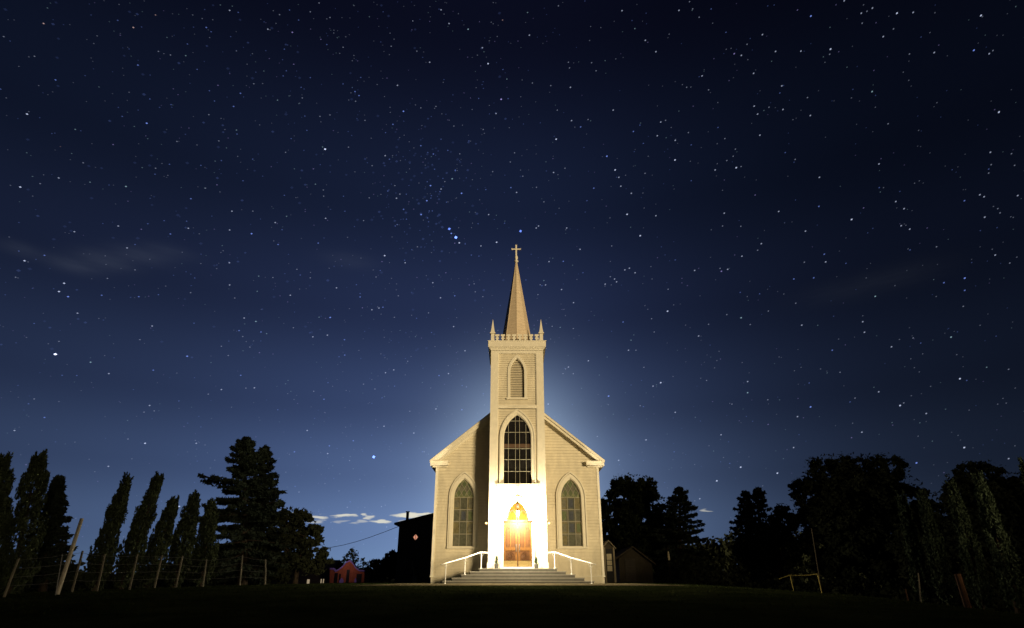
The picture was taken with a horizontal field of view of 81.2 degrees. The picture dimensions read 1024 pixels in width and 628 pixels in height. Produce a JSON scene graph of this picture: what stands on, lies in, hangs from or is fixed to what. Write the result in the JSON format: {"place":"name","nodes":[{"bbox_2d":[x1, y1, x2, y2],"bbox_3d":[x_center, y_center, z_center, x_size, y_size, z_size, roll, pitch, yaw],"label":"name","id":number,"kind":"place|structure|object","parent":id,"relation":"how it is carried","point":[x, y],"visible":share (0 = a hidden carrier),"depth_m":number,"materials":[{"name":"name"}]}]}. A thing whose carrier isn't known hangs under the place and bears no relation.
{"place":"outdoors","nodes":[
{"label":"outdoors","id":0,"kind":"place"},
{"bbox_2d":[494,555,498,567],"bbox_3d":[-0.932,15.208,36.653,0.366,0.754,0.358,0,-24,0],"label":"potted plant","id":1,"kind":"object","parent":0,"point":[496,564],"visible":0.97,"depth_m":36.52,"materials":[{"name":"green plant"}]},
{"bbox_2d":[0,580,1023,627],"bbox_3d":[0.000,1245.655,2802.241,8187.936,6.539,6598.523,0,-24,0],"label":"ground","id":2,"kind":"structure","parent":0,"point":[349,617],"depth_m":14.63,"materials":[{"name":"green plant"}]},
{"bbox_2d":[0,451,16,565],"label":"cypress","id":3,"kind":"object","parent":2,"relation":"on","point":[7,478],"visible":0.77,"depth_m":29.02,"materials":[{"name":"green plant"}]},
{"bbox_2d":[0,448,49,593],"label":"cypress","id":4,"kind":"object","parent":2,"relation":"on","point":[35,476],"visible":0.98,"depth_m":27.11,"materials":[{"name":"green plant"}]},
{"bbox_2d":[24,474,77,591],"bbox_3d":[-23.746,11.365,31.039,2.743,6.022,2.427,0,-24,0],"label":"conifer","id":5,"kind":"object","parent":2,"relation":"on","point":[56,508],"visible":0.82,"depth_m":30.76,"materials":[{"name":"green plant"}]},
{"bbox_2d":[55,554,62,594],"bbox_3d":[-17.712,10.329,23.314,0.257,1.774,0.043,0,-24,0],"label":"thin stake","id":6,"kind":"object","parent":2,"relation":"on","point":[58,574],"visible":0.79,"depth_m":23.36,"materials":[{"name":"metal"}]},
{"bbox_2d":[56,518,83,594],"bbox_3d":[-17.867,9.889,24.054,0.310,3.159,0.160,0,-24,0],"label":"timber pole","id":7,"kind":"object","parent":2,"relation":"on","point":[65,568],"visible":0.79,"depth_m":24.04,"materials":[{"name":"brown wood"}]},
{"bbox_2d":[83,471,133,590],"bbox_3d":[-20.919,11.278,31.102,1.388,6.015,1.391,0,-24,0],"label":"cypress","id":8,"kind":"object","parent":2,"relation":"on","point":[116,510],"visible":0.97,"depth_m":30.75,"materials":[{"name":"green plant"}]},
{"bbox_2d":[3,551,265,596],"bbox_3d":[-18.528,12.960,29.621,3.762,2.187,14.420,-8,-25,17],"label":"wire fence","id":9,"kind":"object","parent":2,"relation":"on","point":[75,577],"visible":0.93,"depth_m":28.19,"materials":[{"name":"grey metal"}]},
{"bbox_2d":[113,471,164,588],"bbox_3d":[-20.043,11.538,32.087,1.488,6.128,1.490,0,-24,0],"label":"cypress","id":10,"kind":"object","parent":2,"relation":"on","point":[135,542],"visible":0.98,"depth_m":31.73,"materials":[{"name":"green plant"}]},
{"bbox_2d":[134,495,179,587],"bbox_3d":[-19.957,12.831,33.704,1.607,5.130,1.506,0,-24,0],"label":"cypress","id":11,"kind":"object","parent":2,"relation":"on","point":[162,537],"visible":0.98,"depth_m":33.40,"materials":[{"name":"green plant"}]},
{"bbox_2d":[160,489,200,587],"bbox_3d":[-19.117,13.005,34.683,1.868,5.510,1.656,0,-24,0],"label":"cypress","id":12,"kind":"object","parent":2,"relation":"on","point":[186,533],"visible":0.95,"depth_m":34.29,"materials":[{"name":"green plant"}]},
{"bbox_2d":[187,497,219,586],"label":"cypress","id":13,"kind":"object","parent":2,"relation":"on","point":[207,529],"visible":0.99,"depth_m":35.18,"materials":[{"name":"green plant"}]},
{"bbox_2d":[181,536,291,585],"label":"thicket","id":14,"kind":"object","parent":2,"relation":"on","point":[286,578],"visible":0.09,"depth_m":45.69,"materials":[{"name":"green plant"}]},
{"bbox_2d":[197,436,298,585],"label":"conifer","id":15,"kind":"object","parent":2,"relation":"on","point":[239,512],"visible":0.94,"depth_m":44.38,"materials":[{"name":"green plant"}]},
{"bbox_2d":[233,444,292,584],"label":"conifer","id":16,"kind":"object","parent":2,"relation":"on","point":[268,460],"visible":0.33,"depth_m":46.56,"materials":[{"name":"green plant"}]},
{"bbox_2d":[265,506,334,583],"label":"broadleaf tree","id":17,"kind":"object","parent":2,"relation":"on","point":[304,541],"visible":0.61,"depth_m":47.76,"materials":[{"name":"green plant"}]},
{"bbox_2d":[271,560,342,583],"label":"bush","id":18,"kind":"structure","parent":2,"relation":"on","point":[320,578],"depth_m":88.80,"materials":[{"name":"green plant"}]},
{"bbox_2d":[329,560,374,582],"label":"red building","id":19,"kind":"structure","parent":2,"relation":"on","point":[349,571],"depth_m":87.14,"materials":[{"name":"paint"}]},
{"bbox_2d":[334,573,337,582],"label":"window","id":20,"kind":"structure","parent":19,"relation":"in","point":[336,574],"depth_m":86.88,"materials":[{"name":"black glass"}]},
{"bbox_2d":[346,570,349,582],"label":"window","id":21,"kind":"structure","parent":19,"relation":"in","point":[348,571],"depth_m":86.93,"materials":[{"name":"black glass"}]},
{"bbox_2d":[356,574,361,582],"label":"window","id":22,"kind":"structure","parent":19,"relation":"in","point":[358,578],"depth_m":86.82,"materials":[{"name":"black glass"}]},
{"bbox_2d":[340,548,368,569],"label":"broadleaf tree","id":23,"kind":"object","parent":2,"relation":"on","point":[351,552],"visible":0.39,"depth_m":108.72,"materials":[{"name":"green plant"}]},
{"bbox_2d":[363,558,387,581],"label":"bush","id":24,"kind":"object","parent":2,"relation":"on","point":[374,563],"visible":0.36,"depth_m":91.05,"materials":[{"name":"green plant"}]},
{"bbox_2d":[375,549,396,581],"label":"bush","id":25,"kind":"object","parent":2,"relation":"on","point":[387,565],"visible":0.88,"depth_m":56.52,"materials":[{"name":"green plant"}]},
{"bbox_2d":[394,511,433,582],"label":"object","id":26,"kind":"object","parent":2,"relation":"on","point":[415,534],"visible":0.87,"depth_m":46.56,"materials":[{"name":"black"}]},
{"bbox_2d":[312,527,396,548],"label":"power line","id":27,"kind":"object","parent":26,"relation":"attached to","point":[359,540],"visible":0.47,"depth_m":53.06,"materials":[{"name":"metal"}]},
{"bbox_2d":[0,522,1023,590],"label":"woods","id":28,"kind":"object","parent":2,"relation":"on","point":[723,548],"visible":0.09,"depth_m":100.93,"materials":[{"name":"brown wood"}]},
{"bbox_2d":[430,245,605,583],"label":"church","id":29,"kind":"structure","parent":2,"relation":"on","point":[505,456],"depth_m":39.92,"materials":[{"name":"paint"}]},
{"bbox_2d":[447,471,478,548],"bbox_3d":[-3.240,13.049,39.933,2.000,4.918,0.330,0,-24,0],"label":"window","id":30,"kind":"structure","parent":29,"relation":"in","point":[463,508],"depth_m":39.85,"materials":[{"name":"grey glass"}]},
{"bbox_2d":[441,552,488,583],"bbox_3d":[-2.743,14.922,35.147,0.318,1.811,4.340,-17,-29,33],"label":"handrail","id":31,"kind":"object","parent":29,"relation":"attached to","point":[464,562],"visible":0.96,"depth_m":35.13,"materials":[{"name":"white paint"}]},
{"bbox_2d":[503,522,517,566],"bbox_3d":[-0.091,14.477,37.542,0.878,2.611,0.184,0,-24,0],"label":"door","id":32,"kind":"structure","parent":29,"relation":"in","point":[510,559],"depth_m":37.54,"materials":[{"name":"brown wood"}]},
{"bbox_2d":[496,409,538,486],"bbox_3d":[0.360,8.891,39.943,2.740,5.168,0.380,0,-24,0],"label":"window","id":33,"kind":"structure","parent":29,"relation":"in","point":[517,434],"depth_m":39.87,"materials":[{"name":"black glass"}]},
{"bbox_2d":[518,522,531,566],"bbox_3d":[0.811,14.477,37.542,0.878,2.611,0.184,0,-24,0],"label":"door","id":34,"kind":"structure","parent":29,"relation":"in","point":[524,528],"depth_m":37.55,"materials":[{"name":"brown wood"}]},
{"bbox_2d":[547,552,595,583],"bbox_3d":[3.463,14.922,35.147,0.318,1.811,4.340,17,-29,-33],"label":"handrail","id":35,"kind":"object","parent":29,"relation":"attached to","point":[590,563],"visible":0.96,"depth_m":35.14,"materials":[{"name":"white paint"}]},
{"bbox_2d":[556,472,587,548],"bbox_3d":[3.960,13.049,39.933,2.000,4.918,0.330,0,-24,0],"label":"window","id":36,"kind":"structure","parent":29,"relation":"in","point":[571,513],"depth_m":39.85,"materials":[{"name":"grey glass"}]},
{"bbox_2d":[603,540,616,582],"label":"gabled kiosk","id":37,"kind":"object","parent":2,"relation":"on","point":[609,547],"visible":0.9,"depth_m":43.40,"materials":[{"name":"brown wood"}]},
{"bbox_2d":[605,549,614,581],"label":"door","id":38,"kind":"structure","parent":37,"relation":"in","point":[609,552],"depth_m":43.33,"materials":[{"name":"brown wood"}]},
{"bbox_2d":[615,546,655,582],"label":"garden shed","id":39,"kind":"structure","parent":2,"relation":"on","point":[633,564],"depth_m":51.59,"materials":[{"name":"brown wood"}]},
{"bbox_2d":[624,558,636,581],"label":"door","id":40,"kind":"structure","parent":39,"relation":"in","point":[630,568],"depth_m":51.43,"materials":[{"name":"brown wood"}]},
{"bbox_2d":[600,473,675,571],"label":"broadleaf tree","id":41,"kind":"object","parent":2,"relation":"on","point":[632,511],"visible":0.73,"depth_m":59.24,"materials":[{"name":"green plant"}]},
{"bbox_2d":[667,546,671,583],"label":"marker post","id":42,"kind":"object","parent":2,"relation":"on","point":[668,554],"visible":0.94,"depth_m":48.05,"materials":[{"name":"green wood"}]},
{"bbox_2d":[650,486,710,584],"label":"conifer","id":43,"kind":"object","parent":2,"relation":"on","point":[678,506],"visible":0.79,"depth_m":56.13,"materials":[{"name":"green plant"}]},
{"bbox_2d":[729,490,756,575],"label":"conifer","id":44,"kind":"object","parent":2,"relation":"on","point":[739,522],"visible":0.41,"depth_m":62.37,"materials":[{"name":"green plant"}]},
{"bbox_2d":[731,487,775,584],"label":"conifer","id":45,"kind":"object","parent":2,"relation":"on","point":[760,505],"visible":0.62,"depth_m":60.57,"materials":[{"name":"green plant"}]},
{"bbox_2d":[740,503,804,579],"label":"broadleaf tree","id":46,"kind":"object","parent":2,"relation":"on","point":[778,530],"visible":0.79,"depth_m":56.23,"materials":[{"name":"green plant"}]},
{"bbox_2d":[779,574,821,592],"bbox_3d":[15.829,14.907,32.772,2.242,1.224,0.046,0,-24,0],"label":"yellow barrier","id":47,"kind":"object","parent":2,"relation":"on","point":[801,575],"visible":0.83,"depth_m":32.95,"materials":[{"name":"yellow metal"}]},
{"bbox_2d":[811,529,821,589],"bbox_3d":[18.847,15.529,36.869,0.210,4.309,0.064,0,-24,0],"label":"slender pole","id":48,"kind":"object","parent":2,"relation":"on","point":[816,558],"visible":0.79,"depth_m":37.01,"materials":[{"name":"brown wood"}]},
{"bbox_2d":[781,452,934,597],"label":"broadleaf tree","id":49,"kind":"object","parent":2,"relation":"on","point":[848,514],"visible":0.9,"depth_m":47.83,"materials":[{"name":"green plant"}]},
{"bbox_2d":[895,490,934,603],"bbox_3d":[18.779,10.944,27.956,1.007,5.314,1.054,0,-24,0],"label":"cypress","id":50,"kind":"object","parent":2,"relation":"on","point":[913,541],"visible":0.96,"depth_m":27.71,"materials":[{"name":"green plant"}]},
{"bbox_2d":[918,573,921,601],"bbox_3d":[14.862,10.133,21.760,0.262,1.288,0.047,0,-24,0],"label":"iron pole","id":51,"kind":"object","parent":2,"relation":"on","point":[919,587],"visible":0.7,"depth_m":21.80,"materials":[{"name":"grey metal"}]},
{"bbox_2d":[915,488,958,606],"bbox_3d":[19.118,10.611,27.002,1.059,5.277,1.029,0,-24,0],"label":"cypress","id":52,"kind":"object","parent":2,"relation":"on","point":[934,539],"visible":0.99,"depth_m":26.76,"materials":[{"name":"green plant"}]},
{"bbox_2d":[884,460,1023,610],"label":"broadleaf tree","id":53,"kind":"object","parent":2,"relation":"on","point":[1008,494],"visible":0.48,"depth_m":41.70,"materials":[{"name":"green plant"}]},
{"bbox_2d":[954,574,971,608],"bbox_3d":[14.397,8.977,18.988,0.255,1.324,0.213,0,-24,0],"label":"timber post","id":54,"kind":"object","parent":2,"relation":"on","point":[963,592],"visible":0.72,"depth_m":18.99,"materials":[{"name":"brown wood"}]},
{"bbox_2d":[944,478,996,610],"bbox_3d":[19.235,9.738,25.227,1.035,5.453,1.087,0,-24,0],"label":"cypress","id":55,"kind":"object","parent":2,"relation":"on","point":[967,542],"visible":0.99,"depth_m":24.95,"materials":[{"name":"green plant"}]},
{"bbox_2d":[971,470,1023,613],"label":"cypress","id":56,"kind":"object","parent":2,"relation":"on","point":[1005,567],"visible":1,"depth_m":23.17,"materials":[{"name":"green plant"}]},
{"bbox_2d":[1017,457,1023,488],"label":"cypress","id":57,"kind":"object","parent":2,"relation":"on","point":[1021,461],"visible":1,"depth_m":22.59,"materials":[{"name":"green plant"}]},
{"bbox_2d":[0,0,1023,572],"label":"sky","id":58,"kind":"structure","parent":0,"point":[756,239],"materials":[{"name":"blue"}]},
{"bbox_2d":[351,583,686,585],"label":"path","id":59,"kind":"structure","parent":0,"point":[442,584],"depth_m":31.09,"materials":[{"name":"grey concrete"}]},
{"bbox_2d":[534,556,538,567],"bbox_3d":[1.500,15.209,36.651,0.405,0.749,0.330,0,-24,0],"label":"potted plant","id":60,"kind":"object","parent":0,"point":[536,564],"visible":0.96,"depth_m":36.55,"materials":[{"name":"green plant"}]}
]}

